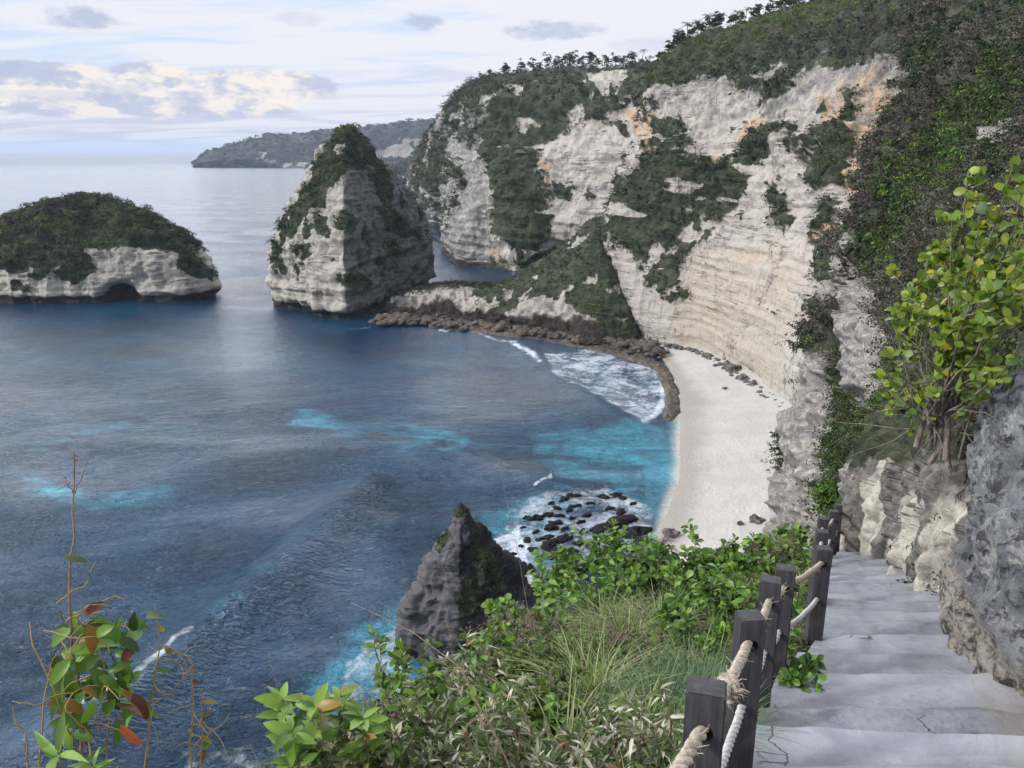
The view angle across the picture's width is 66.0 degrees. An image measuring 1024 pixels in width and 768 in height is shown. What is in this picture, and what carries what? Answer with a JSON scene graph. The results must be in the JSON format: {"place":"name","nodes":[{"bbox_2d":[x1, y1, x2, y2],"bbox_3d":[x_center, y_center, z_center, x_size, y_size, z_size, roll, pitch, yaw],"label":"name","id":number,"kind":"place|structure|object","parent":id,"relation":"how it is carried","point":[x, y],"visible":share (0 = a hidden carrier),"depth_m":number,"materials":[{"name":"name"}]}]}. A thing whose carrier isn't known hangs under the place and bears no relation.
{"place":"outdoors","nodes":[
{"label":"outdoors","id":0,"kind":"place"},
{"bbox_2d":[192,120,432,167],"bbox_3d":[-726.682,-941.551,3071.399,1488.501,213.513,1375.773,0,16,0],"label":"hill","id":1,"kind":"structure","parent":0,"point":[391,146],"depth_m":2941.56,"materials":[{"name":"stone"}]},
{"bbox_2d":[191,118,433,167],"bbox_3d":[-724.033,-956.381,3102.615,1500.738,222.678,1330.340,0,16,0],"label":"woods","id":2,"kind":"object","parent":1,"relation":"on","point":[206,151],"visible":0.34,"depth_m":3014.24,"materials":[{"name":"green plant"}]},
{"bbox_2d":[0,152,680,767],"bbox_3d":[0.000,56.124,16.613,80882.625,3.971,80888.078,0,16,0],"label":"sea","id":3,"kind":"structure","parent":0,"point":[262,478],"depth_m":157.93,"materials":[{"name":"liquid"}]},
{"bbox_2d":[0,190,221,303],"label":"rock island","id":4,"kind":"object","parent":3,"relation":"in","point":[81,247],"visible":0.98,"depth_m":324.30,"materials":[{"name":"plant"}]},
{"bbox_2d":[264,122,436,319],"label":"sea stack","id":5,"kind":"object","parent":3,"relation":"in","point":[353,239],"visible":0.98,"depth_m":303.32,"materials":[{"name":"stone"}]},
{"bbox_2d":[394,501,541,674],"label":"pyramid rock","id":6,"kind":"object","parent":3,"relation":"in","point":[468,566],"visible":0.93,"depth_m":96.05,"materials":[{"name":"grey stone"}]},
{"bbox_2d":[522,561,534,574],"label":"shore rock","id":7,"kind":"object","parent":3,"relation":"in","point":[529,566],"visible":0.54,"depth_m":116.20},
{"bbox_2d":[525,514,543,520],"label":"shore rock","id":8,"kind":"object","parent":3,"relation":"in","point":[535,517],"visible":1,"depth_m":133.61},
{"bbox_2d":[534,534,553,541],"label":"shore rock","id":9,"kind":"object","parent":3,"relation":"in","point":[547,537],"visible":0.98,"depth_m":126.68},
{"bbox_2d":[540,538,557,550],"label":"shore rock","id":10,"kind":"object","parent":3,"relation":"in","point":[547,545],"visible":0.97,"depth_m":124.51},
{"bbox_2d":[544,523,558,530],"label":"shore rock","id":11,"kind":"object","parent":3,"relation":"in","point":[549,527],"visible":1,"depth_m":129.94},
{"bbox_2d":[556,533,572,543],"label":"shore rock","id":12,"kind":"object","parent":3,"relation":"in","point":[564,538],"visible":0.92,"depth_m":126.41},
{"bbox_2d":[589,514,637,531],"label":"shore rock","id":13,"kind":"object","parent":3,"relation":"in","point":[625,519],"visible":0.81,"depth_m":131.86,"materials":[{"name":"stone"}]},
{"bbox_2d":[0,0,808,151],"label":"sky","id":14,"kind":"structure","parent":0,"point":[76,75],"materials":[{"name":"white"}]},
{"bbox_2d":[381,218,644,344],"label":"ridge","id":15,"kind":"structure","parent":0,"point":[554,311],"depth_m":274.48,"materials":[{"name":"stone"}]},
{"bbox_2d":[391,216,644,336],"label":"ridge scrub","id":16,"kind":"object","parent":15,"relation":"on","point":[487,285],"visible":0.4,"depth_m":282.97,"materials":[{"name":"green plant"}]},
{"bbox_2d":[404,61,654,270],"bbox_3d":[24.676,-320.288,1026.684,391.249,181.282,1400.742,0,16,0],"label":"headland","id":17,"kind":"structure","parent":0,"point":[582,152],"depth_m":426.78,"materials":[{"name":"stone"}]},
{"bbox_2d":[408,55,657,260],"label":"headland scrub","id":18,"kind":"object","parent":17,"relation":"on","point":[468,85],"visible":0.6,"depth_m":472.08,"materials":[{"name":"green plant"}]},
{"bbox_2d":[428,317,680,420],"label":"reef","id":19,"kind":"object","parent":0,"point":[671,412],"visible":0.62,"depth_m":235.60},
{"bbox_2d":[368,311,665,358],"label":"rubble","id":20,"kind":"object","parent":19,"relation":"on","point":[648,348],"visible":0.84,"depth_m":268.75,"materials":[{"name":"stone"}]},
{"bbox_2d":[305,577,808,767],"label":"slope","id":21,"kind":"structure","parent":0,"point":[803,634],"depth_m":7.23,"materials":[{"name":"soil"}]},
{"bbox_2d":[32,711,111,767],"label":"sprout","id":22,"kind":"object","parent":21,"relation":"on","point":[51,752],"visible":0.98,"depth_m":2.52,"materials":[{"name":"green plant"}]},
{"bbox_2d":[12,446,164,767],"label":"climbing plant","id":23,"kind":"object","parent":21,"relation":"on","point":[81,656],"visible":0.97,"depth_m":2.81,"materials":[{"name":"green plant"}]},
{"bbox_2d":[143,604,193,767],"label":"vine stalk","id":24,"kind":"object","parent":23,"relation":"attached to","point":[152,712],"visible":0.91,"depth_m":3.00,"materials":[{"name":"brown plant"}]},
{"bbox_2d":[67,747,118,767],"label":"sprout","id":25,"kind":"object","parent":21,"relation":"on","point":[86,765],"visible":1,"depth_m":2.51,"materials":[{"name":"green plant"}]},
{"bbox_2d":[159,646,212,767],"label":"vine stalk","id":26,"kind":"object","parent":21,"relation":"on","point":[168,651],"visible":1,"depth_m":3.10,"materials":[{"name":"brown plant"}]},
{"bbox_2d":[175,691,229,767],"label":"vine stalk","id":27,"kind":"object","parent":21,"relation":"on","point":[207,739],"visible":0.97,"depth_m":3.10,"materials":[{"name":"brown plant"}]},
{"bbox_2d":[253,682,304,767],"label":"leafy plant","id":28,"kind":"object","parent":21,"relation":"on","point":[281,702],"visible":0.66,"depth_m":3.89,"materials":[{"name":"green plant"}]},
{"bbox_2d":[263,715,318,767],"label":"leafy plant","id":29,"kind":"object","parent":21,"relation":"on","point":[287,739],"visible":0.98,"depth_m":3.60,"materials":[{"name":"green plant"}]},
{"bbox_2d":[295,682,342,749],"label":"leafy plant","id":30,"kind":"object","parent":21,"relation":"on","point":[318,706],"visible":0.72,"depth_m":3.81,"materials":[{"name":"green plant"}]},
{"bbox_2d":[325,684,369,763],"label":"leafy plant","id":31,"kind":"object","parent":21,"relation":"on","point":[343,694],"visible":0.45,"depth_m":4.02,"materials":[{"name":"green plant"}]},
{"bbox_2d":[302,704,397,767],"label":"olive bush","id":32,"kind":"object","parent":21,"relation":"on","point":[324,759],"visible":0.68,"depth_m":3.78,"materials":[{"name":"green plant"}]},
{"bbox_2d":[338,703,388,767],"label":"leafy plant","id":33,"kind":"object","parent":21,"relation":"on","point":[360,722],"visible":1,"depth_m":3.82,"materials":[{"name":"green plant"}]},
{"bbox_2d":[328,712,460,767],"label":"wilted shrub","id":34,"kind":"object","parent":21,"relation":"on","point":[416,743],"visible":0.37,"depth_m":4.13,"materials":[{"name":"green plant"}]},
{"bbox_2d":[354,688,437,767],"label":"olive bush","id":35,"kind":"object","parent":21,"relation":"on","point":[379,761],"visible":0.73,"depth_m":4.04,"materials":[{"name":"green plant"}]},
{"bbox_2d":[362,622,488,735],"bbox_3d":[-0.635,2.078,5.341,0.753,0.798,0.808,-10,19,-31],"label":"shrub","id":36,"kind":"object","parent":21,"relation":"on","point":[394,683],"visible":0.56,"depth_m":5.32,"materials":[{"name":"green plant"}]},
{"bbox_2d":[363,659,507,766],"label":"olive bush","id":37,"kind":"object","parent":21,"relation":"on","point":[427,676],"visible":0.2,"depth_m":4.80,"materials":[{"name":"green plant"}]},
{"bbox_2d":[398,652,513,748],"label":"wilted shrub","id":38,"kind":"object","parent":21,"relation":"on","point":[447,696],"visible":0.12,"depth_m":5.01,"materials":[{"name":"green plant"}]},
{"bbox_2d":[414,691,528,767],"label":"wilted shrub","id":39,"kind":"object","parent":21,"relation":"on","point":[440,746],"visible":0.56,"depth_m":4.10,"materials":[{"name":"green plant"}]},
{"bbox_2d":[435,683,507,767],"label":"shrub","id":40,"kind":"object","parent":21,"relation":"on","point":[471,713],"visible":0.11,"depth_m":4.36,"materials":[{"name":"green plant"}]},
{"bbox_2d":[440,610,525,661],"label":"dry stems","id":41,"kind":"object","parent":21,"relation":"on","point":[494,619],"visible":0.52,"depth_m":7.20,"materials":[{"name":"brown plant"}]},
{"bbox_2d":[434,630,533,766],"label":"wilted shrub","id":42,"kind":"object","parent":21,"relation":"on","point":[462,654],"visible":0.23,"depth_m":5.20,"materials":[{"name":"green plant"}]},
{"bbox_2d":[442,673,553,767],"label":"wilted shrub","id":43,"kind":"object","parent":21,"relation":"on","point":[478,757],"visible":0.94,"depth_m":4.01,"materials":[{"name":"green plant"}]},
{"bbox_2d":[466,620,529,684],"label":"shrub","id":44,"kind":"object","parent":21,"relation":"on","point":[506,641],"visible":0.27,"depth_m":6.51,"materials":[{"name":"green plant"}]},
{"bbox_2d":[449,621,555,703],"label":"olive bush","id":45,"kind":"object","parent":21,"relation":"on","point":[477,650],"visible":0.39,"depth_m":6.25,"materials":[{"name":"green plant"}]},
{"bbox_2d":[487,601,544,643],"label":"olive bush","id":46,"kind":"object","parent":21,"relation":"on","point":[519,624],"visible":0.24,"depth_m":8.64,"materials":[{"name":"green plant"}]},
{"bbox_2d":[479,574,588,640],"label":"shrub","id":47,"kind":"object","parent":21,"relation":"on","point":[489,605],"visible":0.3,"depth_m":9.57,"materials":[{"name":"green plant"}]},
{"bbox_2d":[239,546,837,767],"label":"undergrowth","id":48,"kind":"object","parent":21,"relation":"on","point":[699,652],"visible":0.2,"depth_m":6.97,"materials":[{"name":"green plant"}]},
{"bbox_2d":[350,602,510,767],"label":"bare twig","id":49,"kind":"object","parent":48,"relation":"on","point":[458,666],"visible":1,"depth_m":3.87,"materials":[{"name":"wood"}]},
{"bbox_2d":[499,461,538,678],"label":"bare twig","id":50,"kind":"object","parent":48,"relation":"on","point":[523,585],"visible":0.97,"depth_m":5.62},
{"bbox_2d":[501,692,585,750],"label":"shrub","id":51,"kind":"object","parent":21,"relation":"on","point":[562,704],"visible":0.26,"depth_m":4.87,"materials":[{"name":"green plant"}]},
{"bbox_2d":[495,600,598,650],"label":"dry stems","id":52,"kind":"object","parent":21,"relation":"on","point":[531,623],"visible":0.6,"depth_m":7.77,"materials":[{"name":"brown plant"}]},
{"bbox_2d":[513,631,589,691],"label":"olive bush","id":53,"kind":"object","parent":21,"relation":"on","point":[552,654],"visible":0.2,"depth_m":6.86,"materials":[{"name":"green plant"}]},
{"bbox_2d":[505,660,598,746],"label":"olive bush","id":54,"kind":"object","parent":21,"relation":"on","point":[542,682],"visible":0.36,"depth_m":5.17,"materials":[{"name":"green plant"}]},
{"bbox_2d":[510,585,597,639],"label":"dry stems","id":55,"kind":"object","parent":21,"relation":"on","point":[546,622],"visible":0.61,"depth_m":8.46,"materials":[{"name":"brown plant"}]},
{"bbox_2d":[458,648,681,767],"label":"grass tuft","id":56,"kind":"object","parent":21,"relation":"on","point":[557,725],"visible":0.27,"depth_m":4.48,"materials":[{"name":"plant"}]},
{"bbox_2d":[530,620,629,664],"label":"olive bush","id":57,"kind":"object","parent":21,"relation":"on","point":[559,626],"visible":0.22,"depth_m":7.57,"materials":[{"name":"green plant"}]},
{"bbox_2d":[527,543,638,621],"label":"shrub","id":58,"kind":"object","parent":21,"relation":"on","point":[561,571],"visible":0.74,"depth_m":10.59,"materials":[{"name":"green plant"}]},
{"bbox_2d":[493,597,673,699],"bbox_3d":[0.510,2.193,5.787,1.545,0.581,1.595,0,16,0],"label":"grass tuft","id":59,"kind":"object","parent":21,"relation":"on","point":[581,664],"visible":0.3,"depth_m":6.01,"materials":[{"name":"plant"}]},
{"bbox_2d":[501,615,684,744],"bbox_3d":[0.589,2.044,5.314,1.660,0.640,1.815,-5,17,-16],"label":"grass tuft","id":60,"kind":"object","parent":21,"relation":"on","point":[588,679],"visible":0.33,"depth_m":5.53,"materials":[{"name":"plant"}]},
{"bbox_2d":[533,596,652,661],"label":"dry stems","id":61,"kind":"object","parent":21,"relation":"on","point":[576,630],"visible":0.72,"depth_m":7.45,"materials":[{"name":"brown plant"}]},
{"bbox_2d":[527,714,664,767],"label":"wilted shrub","id":62,"kind":"object","parent":21,"relation":"on","point":[555,757],"visible":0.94,"depth_m":3.73,"materials":[{"name":"green plant"}]},
{"bbox_2d":[540,573,653,634],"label":"grass tuft","id":63,"kind":"object","parent":21,"relation":"on","point":[582,606],"visible":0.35,"depth_m":9.01,"materials":[{"name":"plant"}]},
{"bbox_2d":[523,670,684,765],"bbox_3d":[0.702,1.998,4.459,1.227,0.488,1.239,-14,21,-39],"label":"grass tuft","id":64,"kind":"object","parent":21,"relation":"on","point":[649,703],"visible":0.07,"depth_m":4.71,"materials":[{"name":"plant"}]},
{"bbox_2d":[556,609,661,666],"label":"dry stems","id":65,"kind":"object","parent":21,"relation":"on","point":[609,631],"visible":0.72,"depth_m":6.95,"materials":[{"name":"brown plant"}]},
{"bbox_2d":[556,518,669,601],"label":"shrub","id":66,"kind":"object","parent":21,"relation":"on","point":[637,548],"visible":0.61,"depth_m":11.42,"materials":[{"name":"green plant"}]},
{"bbox_2d":[552,733,676,767],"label":"grass tuft","id":67,"kind":"object","parent":21,"relation":"on","point":[621,755],"visible":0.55,"depth_m":3.66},
{"bbox_2d":[544,585,702,658],"bbox_3d":[1.153,2.404,7.558,1.584,0.635,1.812,-9,19,-27],"label":"grass tuft","id":68,"kind":"object","parent":21,"relation":"on","point":[622,623],"visible":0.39,"depth_m":7.82,"materials":[{"name":"plant"}]},
{"bbox_2d":[598,594,651,629],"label":"dry stems","id":69,"kind":"object","parent":21,"relation":"on","point":[626,610],"visible":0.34,"depth_m":8.43,"materials":[{"name":"brown plant"}]},
{"bbox_2d":[576,687,683,765],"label":"wilted shrub","id":70,"kind":"object","parent":21,"relation":"on","point":[615,718],"visible":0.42,"depth_m":4.33,"materials":[{"name":"green plant"}]},
{"bbox_2d":[620,528,653,556],"bbox_3d":[4.743,7.269,30.174,2.415,3.442,2.368,0,16,0],"label":"palm tree","id":71,"kind":"object","parent":21,"relation":"on","point":[636,538],"visible":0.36,"depth_m":29.87,"materials":[{"name":"green plant"}]},
{"bbox_2d":[601,595,675,657],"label":"dry stems","id":72,"kind":"object","parent":21,"relation":"on","point":[644,613],"visible":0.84,"depth_m":7.21,"materials":[{"name":"brown plant"}]},
{"bbox_2d":[576,642,720,721],"bbox_3d":[0.933,1.991,5.020,1.328,0.606,1.228,-9,19,-27],"label":"grass tuft","id":73,"kind":"object","parent":21,"relation":"on","point":[640,682],"visible":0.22,"depth_m":5.24,"materials":[{"name":"plant"}]},
{"bbox_2d":[581,670,723,767],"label":"wilted shrub","id":74,"kind":"object","parent":21,"relation":"on","point":[635,738],"visible":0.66,"depth_m":3.67,"materials":[{"name":"green plant"}]},
{"bbox_2d":[588,577,717,644],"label":"grass tuft","id":75,"kind":"object","parent":21,"relation":"on","point":[638,610],"visible":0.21,"depth_m":8.20,"materials":[{"name":"plant"}]},
{"bbox_2d":[599,538,708,591],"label":"shrub","id":76,"kind":"object","parent":21,"relation":"on","point":[650,562],"visible":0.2,"depth_m":11.60,"materials":[{"name":"green plant"}]},
{"bbox_2d":[584,691,768,767],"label":"grass tuft","id":77,"kind":"object","parent":21,"relation":"on","point":[658,735],"visible":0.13,"depth_m":4.19,"materials":[{"name":"plant"}]},
{"bbox_2d":[648,585,733,657],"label":"shrub","id":78,"kind":"object","parent":21,"relation":"on","point":[676,613],"visible":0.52,"depth_m":7.36,"materials":[{"name":"green plant"}]},
{"bbox_2d":[600,616,792,719],"bbox_3d":[1.208,1.948,5.310,1.402,0.651,1.547,0,16,0],"label":"grass tuft","id":79,"kind":"object","parent":21,"relation":"on","point":[698,669],"visible":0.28,"depth_m":5.45,"materials":[{"name":"plant"}]},
{"bbox_2d":[651,565,756,619],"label":"shrub","id":80,"kind":"object","parent":21,"relation":"on","point":[690,593],"visible":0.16,"depth_m":9.29,"materials":[{"name":"green plant"}]},
{"bbox_2d":[657,518,754,588],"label":"shrub","id":81,"kind":"object","parent":21,"relation":"on","point":[691,563],"visible":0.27,"depth_m":12.10,"materials":[{"name":"green plant"}]},
{"bbox_2d":[664,547,780,592],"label":"shrub","id":82,"kind":"object","parent":21,"relation":"on","point":[739,563],"visible":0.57,"depth_m":11.22,"materials":[{"name":"green plant"}]},
{"bbox_2d":[632,666,816,764],"bbox_3d":[1.200,1.930,4.498,1.085,0.514,1.099,0,16,0],"label":"grass tuft","id":83,"kind":"object","parent":21,"relation":"on","point":[762,711],"visible":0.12,"depth_m":4.51,"materials":[{"name":"plant"}]},
{"bbox_2d":[691,574,803,620],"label":"shrub","id":84,"kind":"object","parent":21,"relation":"on","point":[726,598],"visible":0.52,"depth_m":8.33,"materials":[{"name":"green plant"}]},
{"bbox_2d":[715,532,812,574],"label":"shrub","id":85,"kind":"object","parent":21,"relation":"on","point":[729,552],"visible":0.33,"depth_m":12.21,"materials":[{"name":"green plant"}]},
{"bbox_2d":[743,529,803,565],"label":"shrub","id":86,"kind":"object","parent":21,"relation":"on","point":[773,550],"visible":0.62,"depth_m":12.01,"materials":[{"name":"green plant"}]},
{"bbox_2d":[740,523,814,562],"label":"shrub","id":87,"kind":"object","parent":21,"relation":"on","point":[800,533],"visible":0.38,"depth_m":12.71,"materials":[{"name":"green plant"}]},
{"bbox_2d":[777,626,826,693],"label":"shrub","id":88,"kind":"object","parent":21,"relation":"on","point":[812,666],"visible":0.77,"depth_m":5.59,"materials":[{"name":"green plant"}]},
{"bbox_2d":[752,549,1023,767],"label":"stairway","id":89,"kind":"object","parent":21,"relation":"on","point":[903,686],"visible":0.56,"depth_m":5.26,"materials":[{"name":"concrete"}]},
{"bbox_2d":[663,503,842,767],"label":"rope fence","id":90,"kind":"object","parent":89,"relation":"on","point":[760,640],"visible":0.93,"depth_m":3.75,"materials":[{"name":"wood"}]},
{"bbox_2d":[641,344,791,566],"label":"beach","id":91,"kind":"structure","parent":0,"point":[721,490],"depth_m":161.67,"materials":[{"name":"sand"}]},
{"bbox_2d":[615,526,652,537],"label":"shore rock","id":92,"kind":"object","parent":91,"relation":"on","point":[640,529],"visible":0.53,"depth_m":128.80,"materials":[{"name":"stone"}]},
{"bbox_2d":[662,528,680,536],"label":"boulder","id":93,"kind":"object","parent":91,"relation":"on","point":[669,531],"visible":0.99,"depth_m":127.12,"materials":[{"name":"stone"}]},
{"bbox_2d":[642,336,783,406],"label":"rubble","id":94,"kind":"object","parent":91,"relation":"on","point":[697,352],"visible":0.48,"depth_m":230.32,"materials":[{"name":"stone"}]},
{"bbox_2d":[725,363,741,371],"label":"boulder","id":95,"kind":"object","parent":91,"relation":"on","point":[731,367],"visible":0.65,"depth_m":217.43,"materials":[{"name":"stone"}]},
{"bbox_2d":[749,514,765,523],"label":"boulder","id":96,"kind":"object","parent":91,"relation":"on","point":[755,518],"visible":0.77,"depth_m":129.15,"materials":[{"name":"stone"}]},
{"bbox_2d":[599,0,911,405],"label":"cliff","id":97,"kind":"structure","parent":0,"point":[736,275],"depth_m":230.83,"materials":[{"name":"stone"}]},
{"bbox_2d":[672,31,685,44],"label":"tree","id":98,"kind":"object","parent":97,"relation":"on","point":[677,38],"visible":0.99,"depth_m":301.16,"materials":[{"name":"green plant"}]},
{"bbox_2d":[735,11,746,23],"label":"tree","id":99,"kind":"object","parent":97,"relation":"on","point":[741,16],"visible":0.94,"depth_m":374.06,"materials":[{"name":"green plant"}]},
{"bbox_2d":[596,0,908,314],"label":"cliff scrub","id":100,"kind":"object","parent":97,"relation":"on","point":[785,43],"visible":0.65,"depth_m":246.84,"materials":[{"name":"green plant"}]},
{"bbox_2d":[761,0,1023,553],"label":"hillside","id":101,"kind":"structure","parent":0,"point":[800,419],"depth_m":105.35,"materials":[{"name":"stone"}]},
{"bbox_2d":[806,478,841,514],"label":"cushion bush","id":102,"kind":"object","parent":101,"relation":"on","point":[829,494],"visible":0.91,"depth_m":29.74,"materials":[{"name":"green plant"}]},
{"bbox_2d":[760,0,1023,594],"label":"hillside scrub","id":103,"kind":"object","parent":101,"relation":"on","point":[951,132],"visible":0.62,"depth_m":82.46,"materials":[{"name":"green plant"}]},
{"bbox_2d":[837,394,984,593],"bbox_3d":[7.554,2.322,16.032,1.945,7.321,16.298,6,18,20],"label":"rock face","id":104,"kind":"object","parent":101,"relation":"attached to","point":[894,494],"visible":0.66,"depth_m":11.50},
{"bbox_2d":[938,354,1023,695],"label":"boulder","id":105,"kind":"object","parent":101,"relation":"on","point":[981,597],"visible":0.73,"depth_m":6.13,"materials":[{"name":"stone"}]},
{"bbox_2d":[820,156,1023,469],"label":"sea grape bush","id":106,"kind":"object","parent":105,"relation":"on","point":[959,339],"visible":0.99,"depth_m":7.93,"materials":[{"name":"green plant"}]},
{"bbox_3d":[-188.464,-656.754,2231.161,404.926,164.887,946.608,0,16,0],"label":"far headland","id":107,"kind":"structure","parent":0,"visible":0},
{"bbox_2d":[390,150,415,174],"bbox_3d":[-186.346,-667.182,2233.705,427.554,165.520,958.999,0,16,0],"label":"woods","id":108,"kind":"object","parent":107,"relation":"on","point":[404,163],"visible":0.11,"depth_m":2095.47,"materials":[{"name":"green plant"}]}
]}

